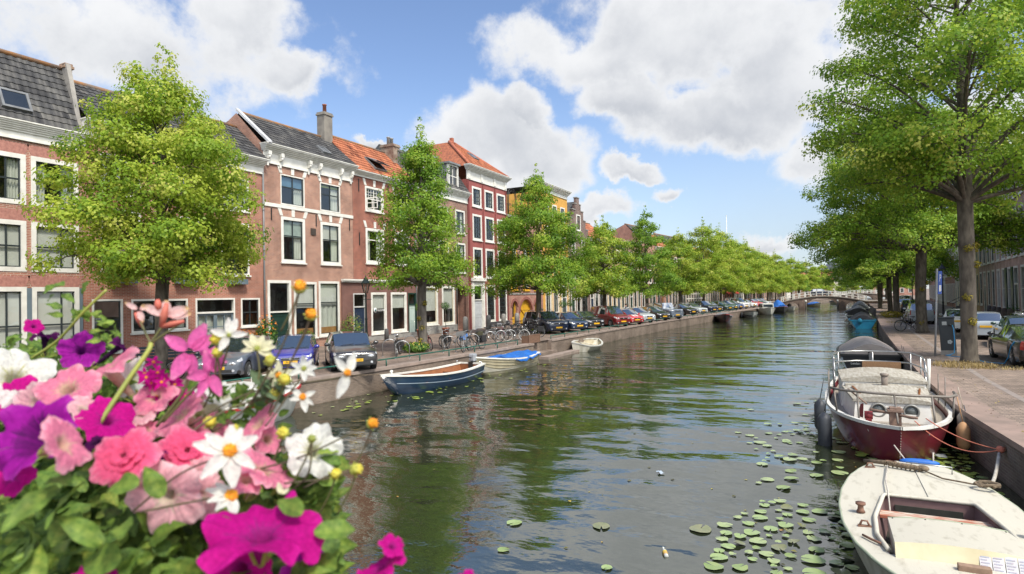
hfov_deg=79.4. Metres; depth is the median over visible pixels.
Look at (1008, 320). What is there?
parked car
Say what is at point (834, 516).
lily pad
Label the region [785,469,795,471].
lily pad
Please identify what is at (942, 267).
street lamp
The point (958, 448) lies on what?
mooring rope
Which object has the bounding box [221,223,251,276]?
window
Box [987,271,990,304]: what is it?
window
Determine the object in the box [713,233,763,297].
linden tree
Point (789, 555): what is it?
lily pad
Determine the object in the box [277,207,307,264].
window
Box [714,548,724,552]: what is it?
lily pad
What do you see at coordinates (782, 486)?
lily pad
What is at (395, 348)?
bike hoop
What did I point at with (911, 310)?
parked car
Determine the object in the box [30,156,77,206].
window
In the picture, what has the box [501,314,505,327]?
bollard
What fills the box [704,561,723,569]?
lily pad
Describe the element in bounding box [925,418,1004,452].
mooring rope
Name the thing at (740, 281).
linden tree
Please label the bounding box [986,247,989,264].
window
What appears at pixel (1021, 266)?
window
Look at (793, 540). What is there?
lily pad
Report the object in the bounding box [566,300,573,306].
potted ball tree
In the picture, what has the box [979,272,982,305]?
window
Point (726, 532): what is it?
lily pad
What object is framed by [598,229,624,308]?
row house
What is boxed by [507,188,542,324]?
row house
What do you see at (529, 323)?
bicycle
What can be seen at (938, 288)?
parking sign
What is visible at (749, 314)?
sloop
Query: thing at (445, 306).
potted bay tree
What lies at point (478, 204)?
window
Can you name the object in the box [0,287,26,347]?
window
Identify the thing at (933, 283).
row house
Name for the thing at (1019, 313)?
parked car
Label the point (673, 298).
row house
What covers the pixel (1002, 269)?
window
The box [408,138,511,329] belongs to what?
row house
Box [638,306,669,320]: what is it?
parked car
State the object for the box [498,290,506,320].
window
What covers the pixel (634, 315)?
parked car
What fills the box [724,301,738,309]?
parked car
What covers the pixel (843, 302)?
arched bridge
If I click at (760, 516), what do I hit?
lily pad
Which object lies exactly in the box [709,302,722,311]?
parked car
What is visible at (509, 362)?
rowing boat
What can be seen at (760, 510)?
lily pad
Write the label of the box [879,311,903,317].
yellow bush
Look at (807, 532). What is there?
lily pad
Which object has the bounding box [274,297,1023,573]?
water
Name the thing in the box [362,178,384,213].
window
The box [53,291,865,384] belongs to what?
pavement
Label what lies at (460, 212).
window
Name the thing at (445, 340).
bicycle
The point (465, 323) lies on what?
bollard
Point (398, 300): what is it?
window
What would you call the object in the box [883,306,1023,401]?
kerb strip
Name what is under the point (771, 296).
row house
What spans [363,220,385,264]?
window
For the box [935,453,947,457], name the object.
floating litter
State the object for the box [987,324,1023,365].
parked car
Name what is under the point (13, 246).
window
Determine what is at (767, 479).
lily pad
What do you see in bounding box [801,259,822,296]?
linden tree
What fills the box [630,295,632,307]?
door
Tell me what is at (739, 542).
lily pad
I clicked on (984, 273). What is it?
door
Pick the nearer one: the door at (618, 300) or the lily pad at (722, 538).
the lily pad at (722, 538)
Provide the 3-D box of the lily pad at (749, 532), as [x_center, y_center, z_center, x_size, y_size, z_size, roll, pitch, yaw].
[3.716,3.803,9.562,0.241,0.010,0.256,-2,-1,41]
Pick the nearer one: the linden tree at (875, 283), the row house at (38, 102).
the row house at (38, 102)
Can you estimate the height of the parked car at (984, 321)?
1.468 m
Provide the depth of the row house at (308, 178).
37.12 m
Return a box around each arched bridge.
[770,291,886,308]
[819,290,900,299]
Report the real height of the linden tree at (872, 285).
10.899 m
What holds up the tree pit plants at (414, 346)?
on the pavement
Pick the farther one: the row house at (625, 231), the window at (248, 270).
the row house at (625, 231)
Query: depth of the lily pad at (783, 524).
9.84 m
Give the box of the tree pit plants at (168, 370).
[147,368,170,376]
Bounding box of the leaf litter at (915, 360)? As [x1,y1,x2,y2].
[319,322,1023,431]
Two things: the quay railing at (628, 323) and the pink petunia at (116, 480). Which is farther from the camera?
the quay railing at (628, 323)
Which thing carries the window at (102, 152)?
in the row house at (244, 303)
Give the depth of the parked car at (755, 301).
112.93 m
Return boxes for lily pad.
[497,547,508,551]
[507,520,521,524]
[593,522,609,528]
[601,564,611,568]
[689,524,710,532]
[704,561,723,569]
[710,553,727,559]
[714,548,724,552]
[716,537,727,540]
[717,522,732,526]
[720,530,731,534]
[721,543,735,548]
[732,564,747,570]
[733,540,744,544]
[734,533,746,537]
[742,521,754,524]
[744,529,759,534]
[747,557,757,560]
[749,537,766,543]
[752,514,767,518]
[754,509,765,512]
[759,503,769,506]
[759,551,773,556]
[761,477,773,480]
[763,526,777,530]
[767,558,779,562]
[770,570,782,573]
[771,544,786,549]
[776,485,790,488]
[778,521,793,527]
[780,504,792,508]
[783,457,796,460]
[784,476,798,478]
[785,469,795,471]
[785,553,795,556]
[787,539,799,542]
[796,509,808,513]
[801,554,825,563]
[802,517,815,521]
[802,568,826,573]
[803,530,813,533]
[806,535,821,540]
[808,546,824,552]
[810,473,823,476]
[812,508,827,512]
[818,528,830,532]
[828,514,839,517]
[829,559,843,564]
[831,450,844,452]
[831,470,848,474]
[831,568,851,573]
[839,542,854,547]
[840,555,853,559]
[845,564,858,569]
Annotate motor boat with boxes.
[194,374,300,421]
[757,303,774,314]
[773,300,787,312]
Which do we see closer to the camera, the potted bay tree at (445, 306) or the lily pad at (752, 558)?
the lily pad at (752, 558)
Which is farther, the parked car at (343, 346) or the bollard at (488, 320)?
the bollard at (488, 320)
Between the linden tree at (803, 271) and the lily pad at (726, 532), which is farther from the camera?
the linden tree at (803, 271)
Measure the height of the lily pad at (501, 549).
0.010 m
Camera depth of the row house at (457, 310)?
51.19 m
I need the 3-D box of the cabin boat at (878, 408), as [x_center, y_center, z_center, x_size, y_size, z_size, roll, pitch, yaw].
[9.967,3.179,16.526,3.303,2.254,8.535,-2,-1,27]
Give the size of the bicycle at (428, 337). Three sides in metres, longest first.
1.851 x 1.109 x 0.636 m
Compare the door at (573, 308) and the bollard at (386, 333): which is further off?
the door at (573, 308)
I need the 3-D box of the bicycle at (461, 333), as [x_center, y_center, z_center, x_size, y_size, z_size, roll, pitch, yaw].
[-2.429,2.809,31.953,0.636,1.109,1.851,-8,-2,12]
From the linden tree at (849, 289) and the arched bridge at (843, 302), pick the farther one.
the linden tree at (849, 289)
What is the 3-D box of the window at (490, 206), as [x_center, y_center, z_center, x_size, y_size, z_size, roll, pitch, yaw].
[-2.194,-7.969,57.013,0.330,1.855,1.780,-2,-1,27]
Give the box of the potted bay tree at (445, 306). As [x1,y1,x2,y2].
[441,302,449,333]
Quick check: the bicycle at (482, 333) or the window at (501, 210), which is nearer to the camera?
the bicycle at (482, 333)
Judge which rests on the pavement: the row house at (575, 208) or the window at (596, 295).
the row house at (575, 208)
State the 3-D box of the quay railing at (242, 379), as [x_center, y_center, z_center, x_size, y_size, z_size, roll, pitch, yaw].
[-5.315,3.138,25.669,0.248,0.328,22.121,-2,-1,31]
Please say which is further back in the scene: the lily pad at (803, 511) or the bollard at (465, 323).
the bollard at (465, 323)
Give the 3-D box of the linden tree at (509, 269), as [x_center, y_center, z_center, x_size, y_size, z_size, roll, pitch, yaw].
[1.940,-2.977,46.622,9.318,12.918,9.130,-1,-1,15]
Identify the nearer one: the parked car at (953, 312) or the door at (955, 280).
the parked car at (953, 312)
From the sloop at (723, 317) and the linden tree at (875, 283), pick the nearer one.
the sloop at (723, 317)
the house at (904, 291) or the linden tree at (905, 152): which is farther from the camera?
the house at (904, 291)
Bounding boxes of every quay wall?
[291,343,533,408]
[544,308,758,352]
[787,296,863,306]
[868,303,1023,498]
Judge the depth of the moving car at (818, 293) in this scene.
129.08 m
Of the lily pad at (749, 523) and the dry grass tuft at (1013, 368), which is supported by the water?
the lily pad at (749, 523)
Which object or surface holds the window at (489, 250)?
in the row house at (484, 182)
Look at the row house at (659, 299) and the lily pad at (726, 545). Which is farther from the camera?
the row house at (659, 299)
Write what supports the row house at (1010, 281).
on the road
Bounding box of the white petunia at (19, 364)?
[0,346,350,569]
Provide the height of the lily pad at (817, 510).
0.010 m
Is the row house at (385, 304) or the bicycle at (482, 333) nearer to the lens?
the bicycle at (482, 333)
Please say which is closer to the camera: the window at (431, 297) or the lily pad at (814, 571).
the lily pad at (814, 571)
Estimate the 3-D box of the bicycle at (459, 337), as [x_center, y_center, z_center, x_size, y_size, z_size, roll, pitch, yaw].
[-3.299,2.872,34.897,1.851,1.109,0.636,-1,-8,-28]
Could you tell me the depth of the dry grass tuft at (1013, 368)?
21.08 m
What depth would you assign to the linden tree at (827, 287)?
234.61 m
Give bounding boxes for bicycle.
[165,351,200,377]
[394,333,403,356]
[427,329,432,349]
[437,329,451,349]
[439,328,468,347]
[456,330,470,352]
[465,329,486,350]
[474,324,503,342]
[490,322,508,339]
[495,323,522,339]
[501,323,529,340]
[504,319,525,333]
[512,318,533,332]
[519,321,545,336]
[894,314,915,330]
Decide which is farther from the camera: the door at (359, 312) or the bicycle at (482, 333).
the door at (359, 312)
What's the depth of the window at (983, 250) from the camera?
60.45 m
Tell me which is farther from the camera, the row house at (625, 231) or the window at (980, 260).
the row house at (625, 231)
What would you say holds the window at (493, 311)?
in the row house at (484, 182)
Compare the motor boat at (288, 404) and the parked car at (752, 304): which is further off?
the parked car at (752, 304)
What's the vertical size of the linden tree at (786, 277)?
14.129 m
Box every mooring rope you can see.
[915,421,997,452]
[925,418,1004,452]
[987,452,1000,487]
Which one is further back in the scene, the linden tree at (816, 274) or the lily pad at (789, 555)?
the linden tree at (816, 274)
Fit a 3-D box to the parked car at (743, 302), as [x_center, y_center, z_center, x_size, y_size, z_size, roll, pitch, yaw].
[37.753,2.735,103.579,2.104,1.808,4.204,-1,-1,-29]
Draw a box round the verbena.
[110,356,197,418]
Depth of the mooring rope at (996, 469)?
11.13 m
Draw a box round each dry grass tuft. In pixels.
[931,359,996,368]
[975,364,1023,369]
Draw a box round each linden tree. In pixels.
[14,42,274,372]
[365,116,483,351]
[479,163,601,332]
[569,215,636,305]
[618,205,687,305]
[654,227,712,303]
[676,216,736,300]
[696,225,752,300]
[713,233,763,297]
[722,238,768,298]
[736,247,771,298]
[751,248,782,297]
[751,252,786,300]
[766,249,796,300]
[775,262,802,295]
[780,253,807,299]
[787,95,1023,332]
[792,261,810,292]
[796,0,1023,363]
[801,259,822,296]
[802,266,825,291]
[817,262,836,290]
[818,195,958,316]
[820,240,949,310]
[833,256,935,308]
[836,282,847,292]
[839,278,914,292]
[843,281,913,303]
[844,285,861,293]
[859,282,905,299]
[859,285,873,290]
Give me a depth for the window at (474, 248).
55.10 m
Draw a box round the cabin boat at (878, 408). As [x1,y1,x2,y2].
[814,350,970,460]
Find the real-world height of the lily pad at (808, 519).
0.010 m
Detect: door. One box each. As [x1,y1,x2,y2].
[92,299,122,353]
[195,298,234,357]
[267,280,291,343]
[353,293,364,331]
[408,293,416,331]
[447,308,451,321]
[471,278,486,328]
[512,302,515,324]
[562,286,567,311]
[571,291,575,310]
[590,294,593,306]
[617,297,620,308]
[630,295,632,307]
[955,280,956,305]
[983,271,986,310]
[1013,265,1018,309]
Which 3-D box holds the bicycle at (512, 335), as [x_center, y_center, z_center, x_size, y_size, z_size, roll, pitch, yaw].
[0.210,2.865,39.032,1.851,1.109,0.636,-1,6,7]
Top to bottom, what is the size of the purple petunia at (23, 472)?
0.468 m
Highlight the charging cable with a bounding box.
[945,325,1013,363]
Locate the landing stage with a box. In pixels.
[534,337,578,359]
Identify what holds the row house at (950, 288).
on the road
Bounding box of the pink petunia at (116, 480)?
[0,333,355,573]
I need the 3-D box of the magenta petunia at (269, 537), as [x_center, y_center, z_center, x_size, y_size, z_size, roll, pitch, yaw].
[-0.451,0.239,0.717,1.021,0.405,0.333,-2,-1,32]
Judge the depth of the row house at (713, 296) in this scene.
129.87 m
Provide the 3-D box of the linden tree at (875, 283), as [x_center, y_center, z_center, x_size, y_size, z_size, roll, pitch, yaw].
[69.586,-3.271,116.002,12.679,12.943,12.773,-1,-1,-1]
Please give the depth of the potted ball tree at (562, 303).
69.10 m
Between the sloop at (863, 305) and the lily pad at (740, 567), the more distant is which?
the sloop at (863, 305)
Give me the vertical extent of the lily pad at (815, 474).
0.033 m
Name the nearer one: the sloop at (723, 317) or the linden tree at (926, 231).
the linden tree at (926, 231)
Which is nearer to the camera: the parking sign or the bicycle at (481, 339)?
the parking sign
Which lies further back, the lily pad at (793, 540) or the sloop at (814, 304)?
the sloop at (814, 304)
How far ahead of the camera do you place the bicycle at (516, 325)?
46.68 m
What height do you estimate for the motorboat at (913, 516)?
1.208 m
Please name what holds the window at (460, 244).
in the row house at (457, 310)
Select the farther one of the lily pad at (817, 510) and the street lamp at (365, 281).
the street lamp at (365, 281)
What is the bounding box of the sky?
[0,0,1023,297]
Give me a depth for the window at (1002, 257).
50.31 m
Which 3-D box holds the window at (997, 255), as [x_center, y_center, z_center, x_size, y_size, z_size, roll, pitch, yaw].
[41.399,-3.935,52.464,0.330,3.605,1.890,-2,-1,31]
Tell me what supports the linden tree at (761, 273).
on the pavement
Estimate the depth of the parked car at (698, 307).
80.63 m
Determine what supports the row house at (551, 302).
on the pavement
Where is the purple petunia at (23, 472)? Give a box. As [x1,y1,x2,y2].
[0,281,354,573]
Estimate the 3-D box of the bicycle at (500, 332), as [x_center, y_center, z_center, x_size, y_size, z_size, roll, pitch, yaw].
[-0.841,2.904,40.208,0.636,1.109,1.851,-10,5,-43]
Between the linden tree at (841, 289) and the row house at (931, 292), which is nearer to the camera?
the row house at (931, 292)
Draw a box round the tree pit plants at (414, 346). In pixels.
[402,341,429,352]
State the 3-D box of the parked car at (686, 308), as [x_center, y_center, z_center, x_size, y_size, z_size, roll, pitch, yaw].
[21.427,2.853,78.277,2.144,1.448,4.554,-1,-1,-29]
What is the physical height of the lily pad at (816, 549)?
0.010 m
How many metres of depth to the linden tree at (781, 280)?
151.53 m
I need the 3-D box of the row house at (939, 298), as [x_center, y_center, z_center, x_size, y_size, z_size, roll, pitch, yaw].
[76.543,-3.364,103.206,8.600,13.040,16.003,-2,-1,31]
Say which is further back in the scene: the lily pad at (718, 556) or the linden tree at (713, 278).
the linden tree at (713, 278)
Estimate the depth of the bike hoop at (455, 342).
31.57 m
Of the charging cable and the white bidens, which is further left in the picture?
the white bidens
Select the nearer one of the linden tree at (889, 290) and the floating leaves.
the floating leaves
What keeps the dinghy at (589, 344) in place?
on the water
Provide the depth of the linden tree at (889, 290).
73.37 m
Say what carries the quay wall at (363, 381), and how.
on the pavement
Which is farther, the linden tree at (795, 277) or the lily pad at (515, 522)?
the linden tree at (795, 277)
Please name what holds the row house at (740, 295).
on the pavement
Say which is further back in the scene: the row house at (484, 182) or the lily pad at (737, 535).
the row house at (484, 182)
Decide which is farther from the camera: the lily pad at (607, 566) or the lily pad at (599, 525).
the lily pad at (599, 525)
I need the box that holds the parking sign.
[934,269,941,355]
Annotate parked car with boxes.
[197,335,272,377]
[271,334,319,371]
[324,331,377,370]
[523,310,567,333]
[556,312,587,331]
[568,311,603,327]
[590,306,630,326]
[621,309,643,324]
[622,307,655,321]
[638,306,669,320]
[646,303,682,318]
[673,304,697,315]
[678,302,707,312]
[688,301,718,312]
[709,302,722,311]
[711,301,733,310]
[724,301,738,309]
[725,298,749,308]
[725,300,743,309]
[743,299,757,307]
[744,299,761,306]
[899,295,914,299]
[900,300,908,312]
[903,303,934,323]
[939,308,959,328]
[977,311,1000,335]
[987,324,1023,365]
[990,315,1023,333]
[1010,311,1023,314]
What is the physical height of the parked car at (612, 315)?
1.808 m
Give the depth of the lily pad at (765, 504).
10.78 m
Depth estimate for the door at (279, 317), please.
34.91 m
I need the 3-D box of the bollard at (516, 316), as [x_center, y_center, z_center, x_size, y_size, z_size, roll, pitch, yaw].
[0.462,3.053,57.962,0.440,1.260,0.440,-2,-1,27]
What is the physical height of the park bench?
1.054 m
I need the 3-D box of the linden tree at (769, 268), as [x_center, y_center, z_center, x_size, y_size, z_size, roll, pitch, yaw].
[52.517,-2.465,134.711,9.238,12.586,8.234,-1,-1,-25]
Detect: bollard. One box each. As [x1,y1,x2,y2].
[384,329,388,340]
[463,317,467,331]
[486,315,490,329]
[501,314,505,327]
[515,313,518,325]
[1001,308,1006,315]
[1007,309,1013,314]
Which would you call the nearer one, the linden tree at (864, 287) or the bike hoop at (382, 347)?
the bike hoop at (382, 347)
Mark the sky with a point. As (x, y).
(685, 111)
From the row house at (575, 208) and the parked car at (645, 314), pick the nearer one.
the parked car at (645, 314)
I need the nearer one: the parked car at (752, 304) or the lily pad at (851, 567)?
the lily pad at (851, 567)
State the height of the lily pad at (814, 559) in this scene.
0.010 m
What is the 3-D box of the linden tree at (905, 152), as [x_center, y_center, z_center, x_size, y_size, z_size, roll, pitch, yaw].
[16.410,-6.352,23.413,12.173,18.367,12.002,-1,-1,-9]
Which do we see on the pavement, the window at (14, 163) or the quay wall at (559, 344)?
the quay wall at (559, 344)
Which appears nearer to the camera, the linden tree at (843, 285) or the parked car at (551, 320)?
the parked car at (551, 320)
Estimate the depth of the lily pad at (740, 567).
8.35 m
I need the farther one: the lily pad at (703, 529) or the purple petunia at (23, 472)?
the lily pad at (703, 529)
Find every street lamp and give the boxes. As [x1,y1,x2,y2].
[360,275,371,335]
[938,263,946,316]
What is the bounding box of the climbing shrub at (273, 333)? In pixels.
[254,314,277,344]
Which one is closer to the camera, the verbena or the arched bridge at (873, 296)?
the verbena
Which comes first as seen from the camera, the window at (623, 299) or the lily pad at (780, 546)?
the lily pad at (780, 546)
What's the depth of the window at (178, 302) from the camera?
29.63 m
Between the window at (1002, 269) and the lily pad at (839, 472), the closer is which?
the lily pad at (839, 472)
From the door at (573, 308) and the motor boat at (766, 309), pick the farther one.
the motor boat at (766, 309)
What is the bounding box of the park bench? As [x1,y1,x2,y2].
[133,345,213,362]
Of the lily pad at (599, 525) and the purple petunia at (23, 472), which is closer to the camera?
the purple petunia at (23, 472)
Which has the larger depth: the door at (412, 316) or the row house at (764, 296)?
the row house at (764, 296)
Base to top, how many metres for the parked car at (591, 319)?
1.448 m
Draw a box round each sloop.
[714,312,732,322]
[741,311,757,317]
[807,302,820,306]
[836,336,904,368]
[845,305,871,318]
[848,312,877,328]
[851,301,869,310]
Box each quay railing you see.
[183,340,517,386]
[550,309,736,338]
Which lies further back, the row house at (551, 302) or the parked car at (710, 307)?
the parked car at (710, 307)
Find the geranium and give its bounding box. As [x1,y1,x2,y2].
[101,299,234,426]
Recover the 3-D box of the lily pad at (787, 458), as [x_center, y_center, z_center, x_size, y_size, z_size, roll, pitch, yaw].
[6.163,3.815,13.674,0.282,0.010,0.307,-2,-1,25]
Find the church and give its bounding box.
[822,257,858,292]
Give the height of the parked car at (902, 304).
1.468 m
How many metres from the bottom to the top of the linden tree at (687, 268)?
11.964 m
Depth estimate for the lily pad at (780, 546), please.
8.97 m
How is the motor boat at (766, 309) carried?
on the water
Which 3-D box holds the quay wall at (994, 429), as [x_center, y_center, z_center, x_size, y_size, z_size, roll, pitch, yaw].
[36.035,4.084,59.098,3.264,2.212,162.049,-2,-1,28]
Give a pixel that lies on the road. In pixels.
(1008, 406)
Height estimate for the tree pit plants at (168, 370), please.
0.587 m
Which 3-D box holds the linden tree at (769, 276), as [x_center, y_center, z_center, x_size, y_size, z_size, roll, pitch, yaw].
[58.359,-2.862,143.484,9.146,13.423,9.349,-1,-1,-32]
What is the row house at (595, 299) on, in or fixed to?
on the pavement
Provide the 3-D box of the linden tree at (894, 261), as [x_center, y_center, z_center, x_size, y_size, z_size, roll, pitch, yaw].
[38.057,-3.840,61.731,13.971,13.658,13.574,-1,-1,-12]
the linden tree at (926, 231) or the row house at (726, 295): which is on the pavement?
the row house at (726, 295)
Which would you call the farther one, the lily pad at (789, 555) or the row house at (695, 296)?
the row house at (695, 296)
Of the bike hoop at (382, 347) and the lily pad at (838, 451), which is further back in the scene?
the bike hoop at (382, 347)
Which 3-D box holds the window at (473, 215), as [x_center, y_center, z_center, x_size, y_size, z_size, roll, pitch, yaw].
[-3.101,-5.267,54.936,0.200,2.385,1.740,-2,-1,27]
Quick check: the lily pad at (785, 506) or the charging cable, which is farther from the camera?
the charging cable
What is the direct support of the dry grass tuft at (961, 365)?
on the road
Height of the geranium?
0.172 m
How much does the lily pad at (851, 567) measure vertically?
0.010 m
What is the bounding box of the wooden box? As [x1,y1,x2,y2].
[521,334,539,342]
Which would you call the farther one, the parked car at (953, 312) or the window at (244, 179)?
the parked car at (953, 312)
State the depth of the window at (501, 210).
59.25 m
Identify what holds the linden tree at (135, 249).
on the pavement
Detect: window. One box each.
[0,151,25,204]
[0,219,26,271]
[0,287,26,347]
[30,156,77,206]
[31,221,78,272]
[32,287,79,359]
[102,152,140,196]
[130,299,154,334]
[168,299,189,331]
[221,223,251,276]
[223,179,250,213]
[240,298,261,327]
[277,165,306,207]
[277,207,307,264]
[294,282,318,337]
[317,174,341,212]
[317,213,342,265]
[318,281,339,337]
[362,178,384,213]
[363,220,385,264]
[371,292,386,335]
[391,292,408,333]
[393,225,409,266]
[426,286,439,325]
[442,286,455,325]
[455,209,465,235]
[456,243,465,273]
[472,186,482,208]
[472,214,482,241]
[473,247,482,277]
[484,189,494,211]
[485,216,494,243]
[485,249,494,278]
[486,285,495,321]
[496,193,505,214]
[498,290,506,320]
[545,292,550,310]
[553,291,558,311]
[576,214,581,231]
[595,293,598,305]
[621,295,624,307]
[957,278,958,301]
[976,274,978,304]
[978,249,981,266]
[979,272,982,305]
[982,249,985,265]
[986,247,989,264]
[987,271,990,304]
[990,230,993,263]
[992,270,995,305]
[995,249,999,261]
[996,269,1000,306]
[1000,222,1004,260]
[1001,268,1004,307]
[1007,267,1011,308]
[1018,204,1023,256]
[1020,264,1023,310]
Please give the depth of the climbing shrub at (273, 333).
33.16 m
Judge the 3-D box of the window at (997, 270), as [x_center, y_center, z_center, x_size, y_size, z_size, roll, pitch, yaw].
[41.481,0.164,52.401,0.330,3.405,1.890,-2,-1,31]
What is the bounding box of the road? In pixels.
[872,289,1023,425]
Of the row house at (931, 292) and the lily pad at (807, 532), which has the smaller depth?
the lily pad at (807, 532)
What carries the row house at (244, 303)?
on the pavement
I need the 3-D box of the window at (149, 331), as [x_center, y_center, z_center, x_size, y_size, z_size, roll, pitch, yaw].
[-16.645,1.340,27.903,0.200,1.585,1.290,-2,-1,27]
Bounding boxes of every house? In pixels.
[0,48,85,359]
[74,80,269,368]
[226,104,358,345]
[332,135,416,340]
[375,144,471,335]
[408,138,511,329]
[507,182,571,311]
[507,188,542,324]
[567,197,589,310]
[585,222,607,310]
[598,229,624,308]
[613,223,655,306]
[623,241,640,307]
[651,234,668,302]
[653,233,685,303]
[686,256,705,302]
[694,236,719,301]
[722,290,738,300]
[735,293,749,298]
[749,292,768,300]
[768,267,785,300]
[795,272,832,296]
[833,273,849,295]
[868,286,914,294]
[929,277,932,300]
[932,271,937,302]
[938,269,945,304]
[945,248,955,306]
[954,241,959,305]
[975,250,979,310]
[978,230,996,310]
[994,177,1023,311]
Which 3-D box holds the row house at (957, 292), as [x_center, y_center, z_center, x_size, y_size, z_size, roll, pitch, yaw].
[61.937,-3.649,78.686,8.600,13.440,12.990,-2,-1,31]
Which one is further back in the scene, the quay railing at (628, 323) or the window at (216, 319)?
the quay railing at (628, 323)
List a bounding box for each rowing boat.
[380,353,485,394]
[475,350,540,374]
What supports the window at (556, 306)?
in the row house at (551, 302)
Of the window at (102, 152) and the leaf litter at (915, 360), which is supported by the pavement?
the leaf litter at (915, 360)
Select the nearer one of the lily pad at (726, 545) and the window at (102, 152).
the lily pad at (726, 545)
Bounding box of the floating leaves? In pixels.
[340,363,840,564]
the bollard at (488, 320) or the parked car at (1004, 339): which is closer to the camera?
the parked car at (1004, 339)
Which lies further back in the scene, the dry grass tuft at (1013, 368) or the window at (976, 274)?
the window at (976, 274)
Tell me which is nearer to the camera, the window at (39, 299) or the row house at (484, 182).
the window at (39, 299)
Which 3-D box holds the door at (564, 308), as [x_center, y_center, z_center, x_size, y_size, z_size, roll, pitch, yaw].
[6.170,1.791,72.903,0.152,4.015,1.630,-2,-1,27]
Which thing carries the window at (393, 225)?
in the row house at (385, 304)
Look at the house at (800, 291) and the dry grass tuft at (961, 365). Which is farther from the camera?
the house at (800, 291)
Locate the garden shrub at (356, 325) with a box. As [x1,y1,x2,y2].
[340,315,363,330]
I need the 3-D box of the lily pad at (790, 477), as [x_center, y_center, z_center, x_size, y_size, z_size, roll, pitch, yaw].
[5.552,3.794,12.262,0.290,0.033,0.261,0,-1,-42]
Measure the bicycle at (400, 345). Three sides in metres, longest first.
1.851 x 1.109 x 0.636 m
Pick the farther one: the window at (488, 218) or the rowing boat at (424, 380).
the window at (488, 218)
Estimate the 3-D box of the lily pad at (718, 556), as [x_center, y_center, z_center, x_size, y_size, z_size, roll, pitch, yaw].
[2.926,3.805,8.700,0.252,0.010,0.237,-1,-1,-5]
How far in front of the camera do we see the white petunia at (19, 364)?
0.65 m
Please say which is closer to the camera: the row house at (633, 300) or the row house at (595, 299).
the row house at (595, 299)
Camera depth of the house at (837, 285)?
274.99 m
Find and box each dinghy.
[571,338,602,351]
[786,306,794,310]
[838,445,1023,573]
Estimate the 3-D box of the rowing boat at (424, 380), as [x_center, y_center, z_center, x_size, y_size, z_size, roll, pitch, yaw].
[-3.359,3.846,26.205,2.010,1.450,6.720,-2,-1,28]
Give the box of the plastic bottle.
[662,547,668,556]
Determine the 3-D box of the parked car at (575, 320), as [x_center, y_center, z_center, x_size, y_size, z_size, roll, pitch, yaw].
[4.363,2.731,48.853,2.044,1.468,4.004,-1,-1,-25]
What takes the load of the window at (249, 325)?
in the row house at (244, 303)
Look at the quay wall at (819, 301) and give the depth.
176.32 m
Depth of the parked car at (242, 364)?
22.49 m
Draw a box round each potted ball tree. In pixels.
[559,300,565,310]
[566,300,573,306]
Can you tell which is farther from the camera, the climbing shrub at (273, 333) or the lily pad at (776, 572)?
the climbing shrub at (273, 333)
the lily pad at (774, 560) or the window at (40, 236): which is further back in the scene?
the window at (40, 236)
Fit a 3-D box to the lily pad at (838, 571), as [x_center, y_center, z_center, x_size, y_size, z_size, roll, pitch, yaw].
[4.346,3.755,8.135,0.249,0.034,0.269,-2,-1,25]
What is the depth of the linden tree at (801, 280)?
184.42 m
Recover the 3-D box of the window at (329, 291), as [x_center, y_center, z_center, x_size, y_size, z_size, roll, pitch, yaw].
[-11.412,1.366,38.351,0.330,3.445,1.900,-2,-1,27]
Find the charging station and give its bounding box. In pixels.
[938,317,956,354]
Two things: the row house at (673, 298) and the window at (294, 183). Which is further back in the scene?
the row house at (673, 298)
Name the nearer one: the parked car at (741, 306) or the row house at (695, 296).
the parked car at (741, 306)
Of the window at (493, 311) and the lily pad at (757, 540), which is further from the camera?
the window at (493, 311)
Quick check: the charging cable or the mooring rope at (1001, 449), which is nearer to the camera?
the mooring rope at (1001, 449)
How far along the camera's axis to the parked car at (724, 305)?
92.24 m
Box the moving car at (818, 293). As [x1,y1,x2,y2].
[810,289,830,295]
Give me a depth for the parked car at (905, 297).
91.73 m
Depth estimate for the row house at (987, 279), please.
58.27 m
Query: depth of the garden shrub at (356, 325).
39.08 m
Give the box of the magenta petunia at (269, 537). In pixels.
[0,319,472,573]
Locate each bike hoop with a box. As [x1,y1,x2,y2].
[381,339,396,356]
[395,340,409,358]
[442,336,455,352]
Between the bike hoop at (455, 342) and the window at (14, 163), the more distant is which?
the bike hoop at (455, 342)
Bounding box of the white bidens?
[132,279,378,514]
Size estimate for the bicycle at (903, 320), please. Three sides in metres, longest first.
1.851 x 1.109 x 0.636 m
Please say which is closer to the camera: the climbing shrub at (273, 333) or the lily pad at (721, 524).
the lily pad at (721, 524)
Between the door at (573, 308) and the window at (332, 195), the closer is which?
the window at (332, 195)

